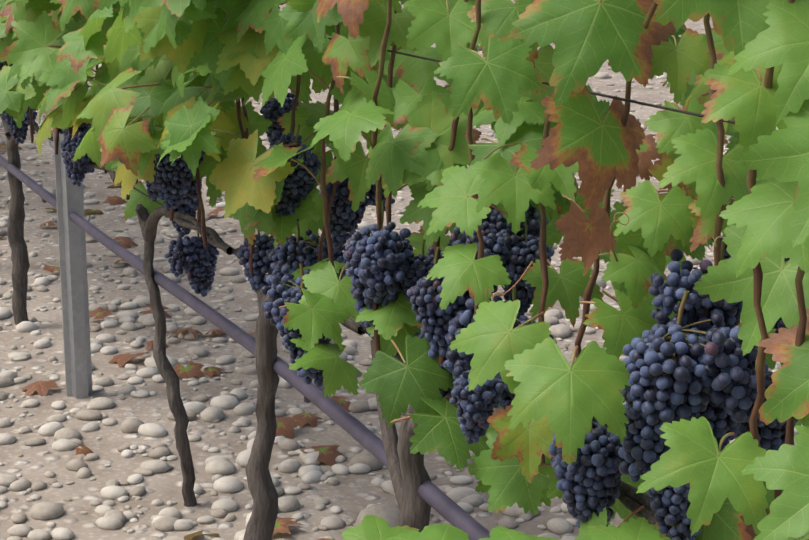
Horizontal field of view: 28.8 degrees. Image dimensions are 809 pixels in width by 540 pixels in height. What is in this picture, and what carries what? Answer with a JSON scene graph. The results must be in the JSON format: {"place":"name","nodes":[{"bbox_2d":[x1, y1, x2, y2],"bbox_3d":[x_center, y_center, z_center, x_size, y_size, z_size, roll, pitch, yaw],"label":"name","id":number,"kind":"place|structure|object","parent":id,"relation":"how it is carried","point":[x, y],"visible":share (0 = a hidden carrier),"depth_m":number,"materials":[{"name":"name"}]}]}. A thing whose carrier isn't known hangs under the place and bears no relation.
{"place":"outdoors","nodes":[
{"label":"outdoors","id":0,"kind":"place"},
{"bbox_2d":[0,0,802,539],"bbox_3d":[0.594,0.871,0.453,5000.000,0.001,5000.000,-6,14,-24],"label":"ground","id":1,"kind":"structure","parent":0,"point":[352,496],"depth_m":3.13,"materials":[{"name":"soil"}]},
{"bbox_2d":[48,132,92,398],"bbox_3d":[-0.645,-0.567,2.948,0.076,1.720,0.030,-6,14,-24],"label":"trellis post","id":2,"kind":"object","parent":1,"relation":"on","point":[74,294],"visible":0.52,"depth_m":3.08,"materials":[{"name":"grey metal"}]},
{"bbox_2d":[51,36,775,506],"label":"trellis wires","id":3,"kind":"object","parent":2,"relation":"attached to","point":[545,84],"visible":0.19,"depth_m":1.22,"materials":[{"name":"grey metal"}]},
{"bbox_2d":[0,155,489,539],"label":"drip hose","id":4,"kind":"object","parent":3,"relation":"attached to","point":[443,505],"visible":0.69,"depth_m":1.96,"materials":[{"name":"black plastic"}]},
{"bbox_2d":[29,0,806,514],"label":"shoots","id":5,"kind":"object","parent":3,"relation":"attached to","point":[757,292],"visible":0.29,"depth_m":1.31,"materials":[{"name":"brown plant"}]},
{"bbox_2d":[0,0,802,539],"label":"stones","id":6,"kind":"object","parent":1,"relation":"on","point":[222,468],"visible":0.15,"depth_m":2.91,"materials":[{"name":"grey stone"}]},
{"bbox_2d":[0,0,808,539],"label":"vine","id":7,"kind":"object","parent":1,"relation":"on","point":[186,46],"depth_m":1.35,"materials":[{"name":"green plant"}]},
{"bbox_2d":[0,61,798,539],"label":"grapes","id":8,"kind":"object","parent":7,"relation":"on","point":[720,365],"visible":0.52,"depth_m":1.46,"materials":[{"name":"food"}]},
{"bbox_2d":[14,109,783,537],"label":"grape stems","id":9,"kind":"object","parent":8,"relation":"on","point":[666,337],"visible":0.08,"depth_m":1.48,"materials":[{"name":"green plant"}]},
{"bbox_2d":[483,92,725,302],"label":"tendrils","id":10,"kind":"object","parent":7,"relation":"on","point":[531,262],"visible":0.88,"depth_m":1.16,"materials":[{"name":"plant"}]}
]}

